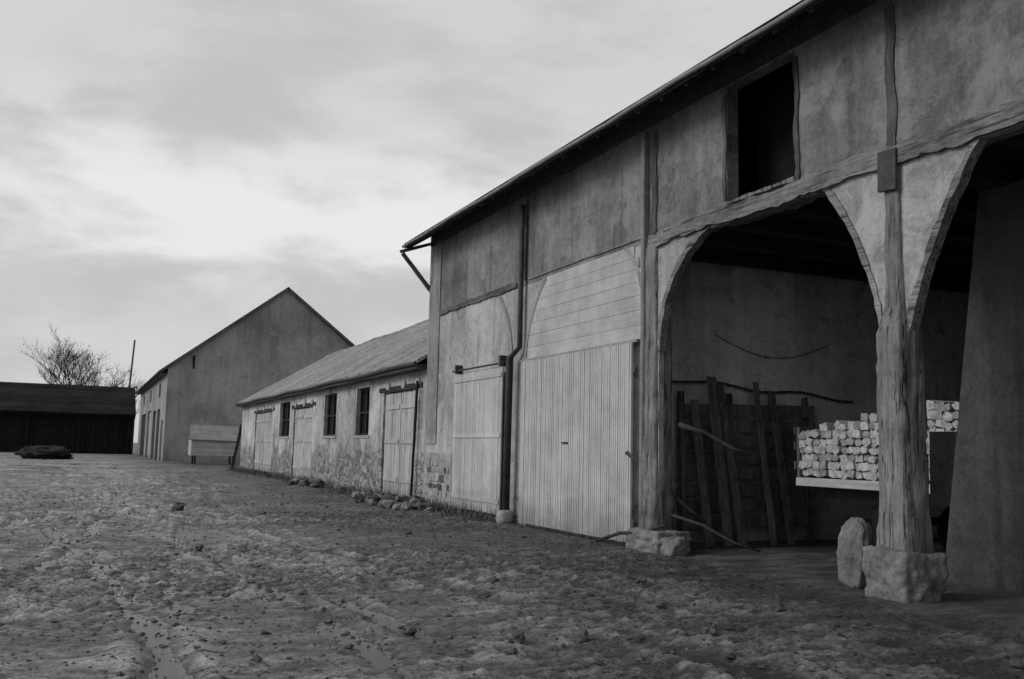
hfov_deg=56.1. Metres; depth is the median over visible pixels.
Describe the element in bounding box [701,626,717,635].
clod
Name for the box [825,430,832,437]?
firewood log
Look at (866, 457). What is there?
firewood log
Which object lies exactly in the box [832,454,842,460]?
firewood log
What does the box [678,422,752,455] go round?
wooden pole
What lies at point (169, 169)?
sky
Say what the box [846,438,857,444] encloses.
firewood log
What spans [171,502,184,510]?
clod
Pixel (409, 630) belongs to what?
clod
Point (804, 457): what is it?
firewood log
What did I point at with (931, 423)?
firewood log
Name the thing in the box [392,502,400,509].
rubble stone
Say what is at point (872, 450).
firewood log
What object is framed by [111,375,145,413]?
bare tree
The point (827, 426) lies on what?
firewood log
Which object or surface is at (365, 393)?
window
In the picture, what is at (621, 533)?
wooden pole
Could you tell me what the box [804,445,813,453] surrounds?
firewood log
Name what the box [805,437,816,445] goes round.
firewood log
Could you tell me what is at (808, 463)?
firewood log
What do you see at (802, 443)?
firewood log
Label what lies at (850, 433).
firewood log
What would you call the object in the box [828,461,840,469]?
firewood log
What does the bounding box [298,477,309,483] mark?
rubble stone
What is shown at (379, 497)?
rubble stone
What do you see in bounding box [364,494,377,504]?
rubble stone
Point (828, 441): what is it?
firewood log
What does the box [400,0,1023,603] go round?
timber framed barn
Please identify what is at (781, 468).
plank
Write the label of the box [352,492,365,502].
rubble stone
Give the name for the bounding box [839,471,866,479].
firewood log
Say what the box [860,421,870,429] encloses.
firewood log
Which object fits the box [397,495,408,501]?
rubble stone
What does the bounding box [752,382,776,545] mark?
plank
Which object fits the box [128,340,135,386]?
utility pole
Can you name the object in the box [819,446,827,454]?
firewood log
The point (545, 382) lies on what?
door
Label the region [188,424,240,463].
feed bin
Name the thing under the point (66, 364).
bare tree
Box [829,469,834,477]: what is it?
firewood log
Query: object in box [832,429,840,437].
firewood log
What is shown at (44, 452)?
manure heap
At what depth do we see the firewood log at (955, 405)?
12.39 m
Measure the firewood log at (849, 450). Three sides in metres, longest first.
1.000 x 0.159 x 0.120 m
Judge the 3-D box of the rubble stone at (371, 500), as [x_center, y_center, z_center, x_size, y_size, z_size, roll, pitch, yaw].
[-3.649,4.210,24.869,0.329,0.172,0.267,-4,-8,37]
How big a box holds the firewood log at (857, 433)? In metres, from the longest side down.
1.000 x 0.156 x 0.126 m
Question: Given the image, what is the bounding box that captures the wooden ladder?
[230,424,241,468]
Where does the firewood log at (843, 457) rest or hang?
on the firewood log at (843, 466)
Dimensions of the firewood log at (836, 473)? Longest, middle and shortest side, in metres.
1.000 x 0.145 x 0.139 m
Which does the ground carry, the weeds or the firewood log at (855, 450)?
the weeds
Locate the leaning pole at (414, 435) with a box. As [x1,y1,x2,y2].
[409,381,418,496]
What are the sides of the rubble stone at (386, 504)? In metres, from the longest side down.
0.372 x 0.362 x 0.225 m
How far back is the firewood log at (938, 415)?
12.63 m
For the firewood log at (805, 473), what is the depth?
14.93 m
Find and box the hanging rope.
[714,334,829,358]
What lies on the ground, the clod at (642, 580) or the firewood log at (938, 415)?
the clod at (642, 580)
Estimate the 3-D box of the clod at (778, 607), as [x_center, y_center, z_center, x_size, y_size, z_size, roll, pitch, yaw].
[2.555,2.575,9.218,0.139,0.099,0.180,2,-7,-8]
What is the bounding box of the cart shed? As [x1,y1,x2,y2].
[0,382,135,453]
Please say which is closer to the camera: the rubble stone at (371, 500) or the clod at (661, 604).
the clod at (661, 604)
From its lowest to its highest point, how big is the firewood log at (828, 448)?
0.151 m
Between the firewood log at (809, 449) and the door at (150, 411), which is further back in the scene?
the door at (150, 411)
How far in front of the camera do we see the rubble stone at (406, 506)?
22.80 m
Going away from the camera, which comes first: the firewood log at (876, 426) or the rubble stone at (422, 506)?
the firewood log at (876, 426)
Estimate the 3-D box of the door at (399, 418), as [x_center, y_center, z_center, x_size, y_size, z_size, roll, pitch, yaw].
[-3.221,2.989,27.618,0.070,2.967,3.108,4,-7,-24]
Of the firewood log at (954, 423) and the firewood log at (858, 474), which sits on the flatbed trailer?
the firewood log at (858, 474)
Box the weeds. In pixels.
[226,465,509,521]
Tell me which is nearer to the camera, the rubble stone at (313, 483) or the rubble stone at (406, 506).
the rubble stone at (406, 506)
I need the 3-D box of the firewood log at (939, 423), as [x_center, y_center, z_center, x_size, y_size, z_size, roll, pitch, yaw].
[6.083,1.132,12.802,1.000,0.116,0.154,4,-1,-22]
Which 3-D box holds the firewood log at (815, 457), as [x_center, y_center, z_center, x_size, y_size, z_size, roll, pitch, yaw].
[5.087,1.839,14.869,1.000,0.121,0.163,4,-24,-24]
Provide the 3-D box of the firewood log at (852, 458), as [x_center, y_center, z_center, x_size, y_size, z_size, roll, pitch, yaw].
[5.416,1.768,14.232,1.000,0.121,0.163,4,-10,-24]
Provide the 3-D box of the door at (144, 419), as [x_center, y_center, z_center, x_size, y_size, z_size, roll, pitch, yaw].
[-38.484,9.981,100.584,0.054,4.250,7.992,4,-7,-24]
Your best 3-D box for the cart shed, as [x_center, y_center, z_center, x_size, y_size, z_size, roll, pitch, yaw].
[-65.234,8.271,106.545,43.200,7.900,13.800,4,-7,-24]
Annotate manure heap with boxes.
[14,445,73,458]
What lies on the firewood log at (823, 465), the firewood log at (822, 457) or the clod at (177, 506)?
the firewood log at (822, 457)
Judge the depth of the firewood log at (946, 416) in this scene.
12.47 m
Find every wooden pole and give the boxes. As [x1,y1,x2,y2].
[595,524,665,542]
[625,451,705,522]
[671,513,760,552]
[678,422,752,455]
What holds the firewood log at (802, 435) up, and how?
on the firewood log at (802, 443)
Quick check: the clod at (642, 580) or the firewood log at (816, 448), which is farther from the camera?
the firewood log at (816, 448)
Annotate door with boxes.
[141,415,145,454]
[147,411,150,455]
[152,412,155,457]
[254,412,272,471]
[293,407,312,477]
[383,390,414,495]
[451,367,503,513]
[518,353,569,530]
[567,343,634,542]
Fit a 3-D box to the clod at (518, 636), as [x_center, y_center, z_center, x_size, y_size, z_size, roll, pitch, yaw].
[0.053,2.319,7.482,0.094,0.089,0.121,4,-7,-24]
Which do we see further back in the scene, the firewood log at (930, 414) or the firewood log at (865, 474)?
the firewood log at (865, 474)
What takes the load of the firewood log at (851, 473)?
on the flatbed trailer
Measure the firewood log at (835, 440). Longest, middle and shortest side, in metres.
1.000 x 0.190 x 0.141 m
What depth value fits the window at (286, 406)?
44.17 m
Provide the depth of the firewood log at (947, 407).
12.50 m
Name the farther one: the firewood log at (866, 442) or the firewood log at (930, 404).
the firewood log at (866, 442)
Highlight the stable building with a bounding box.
[235,319,428,496]
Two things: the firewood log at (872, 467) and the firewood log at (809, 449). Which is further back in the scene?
the firewood log at (809, 449)
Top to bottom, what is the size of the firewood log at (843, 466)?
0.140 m
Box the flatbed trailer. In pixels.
[794,427,956,550]
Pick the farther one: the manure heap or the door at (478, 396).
the manure heap
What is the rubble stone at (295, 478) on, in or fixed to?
on the ground
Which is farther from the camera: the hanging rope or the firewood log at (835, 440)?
the hanging rope
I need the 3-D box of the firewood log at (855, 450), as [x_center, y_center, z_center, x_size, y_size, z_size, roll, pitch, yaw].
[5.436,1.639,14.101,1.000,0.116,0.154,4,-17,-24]
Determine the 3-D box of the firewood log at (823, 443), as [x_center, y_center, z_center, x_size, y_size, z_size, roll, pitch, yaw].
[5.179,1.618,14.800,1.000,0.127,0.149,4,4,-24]
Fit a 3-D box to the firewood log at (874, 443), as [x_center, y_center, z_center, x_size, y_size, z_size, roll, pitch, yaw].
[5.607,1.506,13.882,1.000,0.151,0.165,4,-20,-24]
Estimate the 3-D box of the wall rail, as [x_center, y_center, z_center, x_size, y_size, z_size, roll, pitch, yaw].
[4.315,0.896,17.094,4.504,0.293,0.040,4,-7,-24]
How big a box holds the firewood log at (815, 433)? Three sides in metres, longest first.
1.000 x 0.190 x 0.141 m
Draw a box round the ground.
[0,443,1023,678]
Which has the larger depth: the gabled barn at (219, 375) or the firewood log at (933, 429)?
the gabled barn at (219, 375)
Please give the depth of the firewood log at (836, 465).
14.25 m
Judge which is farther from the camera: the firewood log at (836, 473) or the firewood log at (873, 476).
the firewood log at (836, 473)
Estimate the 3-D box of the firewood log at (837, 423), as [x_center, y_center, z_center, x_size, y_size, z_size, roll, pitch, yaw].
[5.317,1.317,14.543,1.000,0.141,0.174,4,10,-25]
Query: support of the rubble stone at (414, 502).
on the ground
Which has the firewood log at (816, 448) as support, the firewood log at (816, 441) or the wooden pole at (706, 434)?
the firewood log at (816, 441)
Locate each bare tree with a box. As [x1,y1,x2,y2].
[22,327,134,386]
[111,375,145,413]
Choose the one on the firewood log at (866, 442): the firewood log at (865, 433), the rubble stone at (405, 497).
the firewood log at (865, 433)
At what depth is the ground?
9.72 m
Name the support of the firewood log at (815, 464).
on the firewood log at (815, 471)
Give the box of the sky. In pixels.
[0,0,800,442]
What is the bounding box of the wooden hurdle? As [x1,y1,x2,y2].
[677,391,815,542]
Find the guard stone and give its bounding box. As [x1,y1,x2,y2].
[837,517,873,588]
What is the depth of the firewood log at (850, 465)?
13.99 m
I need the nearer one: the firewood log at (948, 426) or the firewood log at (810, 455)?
the firewood log at (948, 426)
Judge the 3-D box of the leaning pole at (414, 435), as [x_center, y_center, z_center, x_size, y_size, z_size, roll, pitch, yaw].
[-2.645,2.761,25.917,0.090,3.303,0.200,10,-11,-52]
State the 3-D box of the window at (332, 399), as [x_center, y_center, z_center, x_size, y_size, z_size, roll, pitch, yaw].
[-6.632,2.838,35.516,0.279,1.646,2.116,4,-7,-24]
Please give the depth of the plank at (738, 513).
15.87 m
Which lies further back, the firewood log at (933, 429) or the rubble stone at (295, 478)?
the rubble stone at (295, 478)
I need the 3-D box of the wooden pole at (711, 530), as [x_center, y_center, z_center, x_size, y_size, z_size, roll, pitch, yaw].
[3.100,2.951,14.656,1.357,0.530,0.048,-1,-7,18]
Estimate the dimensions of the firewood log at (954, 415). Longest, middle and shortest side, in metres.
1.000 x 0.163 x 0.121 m
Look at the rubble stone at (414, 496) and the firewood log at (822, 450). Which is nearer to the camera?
the firewood log at (822, 450)
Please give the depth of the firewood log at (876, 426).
13.56 m
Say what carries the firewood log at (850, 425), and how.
on the firewood log at (850, 433)
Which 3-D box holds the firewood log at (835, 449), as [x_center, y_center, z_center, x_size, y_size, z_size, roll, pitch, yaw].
[5.268,1.676,14.490,1.000,0.153,0.174,4,-12,-23]
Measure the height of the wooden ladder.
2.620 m
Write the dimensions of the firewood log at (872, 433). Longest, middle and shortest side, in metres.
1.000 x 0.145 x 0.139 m
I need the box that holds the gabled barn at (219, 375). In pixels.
[135,287,355,462]
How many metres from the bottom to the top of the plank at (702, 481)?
2.387 m
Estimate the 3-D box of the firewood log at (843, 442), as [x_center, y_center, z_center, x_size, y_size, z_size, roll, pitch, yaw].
[5.343,1.558,14.380,1.000,0.121,0.163,4,8,-25]
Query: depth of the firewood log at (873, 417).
13.67 m
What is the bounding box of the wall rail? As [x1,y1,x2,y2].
[672,380,852,402]
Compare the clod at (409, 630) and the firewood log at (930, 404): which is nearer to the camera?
the clod at (409, 630)
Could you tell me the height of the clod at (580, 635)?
0.123 m
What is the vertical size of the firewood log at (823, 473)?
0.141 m
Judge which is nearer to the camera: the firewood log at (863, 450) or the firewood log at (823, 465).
the firewood log at (863, 450)
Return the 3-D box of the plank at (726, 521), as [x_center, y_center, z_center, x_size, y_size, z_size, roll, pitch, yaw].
[3.434,1.988,15.868,0.180,2.790,0.608,4,-7,-19]
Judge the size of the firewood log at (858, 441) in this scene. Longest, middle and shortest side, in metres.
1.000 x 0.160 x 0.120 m
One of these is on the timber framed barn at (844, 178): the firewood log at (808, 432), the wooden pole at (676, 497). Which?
the wooden pole at (676, 497)
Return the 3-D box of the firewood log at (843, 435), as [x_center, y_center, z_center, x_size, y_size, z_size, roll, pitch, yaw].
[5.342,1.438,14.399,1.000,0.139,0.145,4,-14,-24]
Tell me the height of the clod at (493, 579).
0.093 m
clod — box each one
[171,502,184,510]
[195,545,203,549]
[403,625,417,634]
[489,576,499,582]
[511,630,524,642]
[571,628,588,642]
[635,576,646,583]
[655,600,666,608]
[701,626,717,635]
[769,602,785,611]
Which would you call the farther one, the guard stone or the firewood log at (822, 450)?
the firewood log at (822, 450)
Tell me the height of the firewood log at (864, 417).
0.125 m
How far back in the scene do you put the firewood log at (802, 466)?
14.94 m
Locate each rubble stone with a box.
[291,477,298,483]
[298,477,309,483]
[310,479,323,486]
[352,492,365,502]
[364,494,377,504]
[366,499,377,504]
[377,494,383,503]
[381,494,392,499]
[381,500,397,508]
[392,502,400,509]
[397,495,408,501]
[400,501,411,510]
[408,495,421,501]
[410,497,420,509]
[417,503,424,509]
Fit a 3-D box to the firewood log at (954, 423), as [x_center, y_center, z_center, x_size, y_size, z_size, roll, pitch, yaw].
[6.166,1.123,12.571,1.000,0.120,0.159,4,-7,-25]
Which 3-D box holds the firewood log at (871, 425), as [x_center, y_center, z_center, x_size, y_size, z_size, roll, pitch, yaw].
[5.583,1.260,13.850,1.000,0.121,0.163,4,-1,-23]
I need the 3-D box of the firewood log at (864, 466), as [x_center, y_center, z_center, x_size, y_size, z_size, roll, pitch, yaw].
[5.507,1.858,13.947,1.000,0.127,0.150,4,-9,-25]
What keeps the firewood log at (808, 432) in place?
on the firewood log at (808, 440)
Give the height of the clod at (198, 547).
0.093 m
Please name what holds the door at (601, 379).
in the timber framed barn at (844, 178)
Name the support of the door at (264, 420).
in the stable building
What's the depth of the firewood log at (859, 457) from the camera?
13.89 m
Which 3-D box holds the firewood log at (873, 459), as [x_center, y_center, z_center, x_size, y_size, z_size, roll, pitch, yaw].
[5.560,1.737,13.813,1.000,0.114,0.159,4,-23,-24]
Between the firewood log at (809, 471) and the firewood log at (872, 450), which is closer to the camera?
the firewood log at (872, 450)
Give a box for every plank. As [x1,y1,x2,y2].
[690,399,713,546]
[706,376,733,546]
[717,383,747,546]
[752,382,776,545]
[768,392,794,544]
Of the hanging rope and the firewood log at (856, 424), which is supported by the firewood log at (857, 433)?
the firewood log at (856, 424)
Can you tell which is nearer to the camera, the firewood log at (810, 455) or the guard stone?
the guard stone
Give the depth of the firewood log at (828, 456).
14.41 m
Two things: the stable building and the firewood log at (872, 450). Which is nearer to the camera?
the firewood log at (872, 450)
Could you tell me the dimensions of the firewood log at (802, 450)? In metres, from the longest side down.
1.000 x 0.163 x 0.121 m
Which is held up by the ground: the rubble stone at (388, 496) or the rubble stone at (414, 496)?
the rubble stone at (388, 496)
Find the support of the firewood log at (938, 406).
on the firewood log at (938, 415)
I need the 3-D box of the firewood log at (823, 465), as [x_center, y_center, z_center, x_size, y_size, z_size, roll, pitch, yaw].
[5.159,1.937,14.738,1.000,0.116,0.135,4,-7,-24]
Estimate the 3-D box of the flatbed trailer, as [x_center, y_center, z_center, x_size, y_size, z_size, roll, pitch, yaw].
[6.190,2.240,13.742,2.384,1.960,3.802,4,-7,-24]
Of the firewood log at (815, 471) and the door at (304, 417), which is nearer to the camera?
the firewood log at (815, 471)
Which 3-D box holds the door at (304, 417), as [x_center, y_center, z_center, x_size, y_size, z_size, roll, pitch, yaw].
[-8.653,4.297,39.797,0.070,2.897,3.708,4,-7,-24]
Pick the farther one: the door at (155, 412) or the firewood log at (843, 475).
the door at (155, 412)
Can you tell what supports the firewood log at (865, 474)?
on the flatbed trailer
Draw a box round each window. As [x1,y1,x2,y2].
[278,402,290,438]
[322,394,336,437]
[354,388,369,437]
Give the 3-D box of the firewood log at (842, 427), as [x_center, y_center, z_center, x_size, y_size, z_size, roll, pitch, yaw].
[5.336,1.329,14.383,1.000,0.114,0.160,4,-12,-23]
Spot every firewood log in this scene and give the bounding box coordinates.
[798,431,806,439]
[799,440,808,447]
[799,461,807,469]
[800,447,805,453]
[802,454,808,460]
[803,470,816,476]
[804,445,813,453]
[804,459,812,467]
[805,430,811,436]
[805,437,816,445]
[806,468,813,474]
[807,453,816,459]
[811,429,821,437]
[812,454,821,461]
[812,461,821,468]
[813,438,821,444]
[813,469,818,476]
[814,445,820,453]
[817,468,828,477]
[819,422,834,431]
[819,439,827,446]
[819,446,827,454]
[819,454,827,461]
[820,462,828,468]
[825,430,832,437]
[825,453,834,460]
[826,438,832,444]
[826,444,832,452]
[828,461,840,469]
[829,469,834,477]
[831,436,841,445]
[831,445,848,454]
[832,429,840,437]
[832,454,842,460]
[833,462,840,468]
[834,420,847,428]
[834,469,841,477]
[839,424,848,430]
[839,430,849,438]
[839,454,851,461]
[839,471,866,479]
[840,439,861,446]
[840,462,847,470]
[841,447,848,453]
[845,461,869,469]
[846,429,853,437]
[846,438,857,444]
[846,446,857,453]
[847,421,854,429]
[847,469,856,478]
[848,454,855,461]
[852,447,861,454]
[853,421,869,429]
[853,429,867,437]
[855,438,863,445]
[855,454,867,461]
[855,463,864,471]
[855,471,864,478]
[859,446,871,453]
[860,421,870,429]
[861,413,869,420]
[861,462,877,470]
[862,430,869,437]
[862,438,872,446]
[863,471,870,479]
[864,454,878,461]
[868,413,877,421]
[868,456,878,462]
[869,422,876,429]
[869,447,878,454]
[869,463,877,471]
[869,472,878,480]
[870,430,876,438]
[870,438,878,447]
[873,422,878,430]
[926,400,957,409]
[927,410,933,418]
[927,419,937,427]
[927,427,945,436]
[934,402,954,410]
[934,411,944,419]
[935,419,944,427]
[941,403,958,411]
[942,411,957,421]
[944,422,956,430]
[951,411,958,418]
[952,402,958,409]
[952,420,957,427]
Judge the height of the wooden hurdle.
2.554 m
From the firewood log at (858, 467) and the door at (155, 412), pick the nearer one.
the firewood log at (858, 467)
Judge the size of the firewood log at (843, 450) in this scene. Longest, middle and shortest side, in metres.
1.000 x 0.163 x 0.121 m

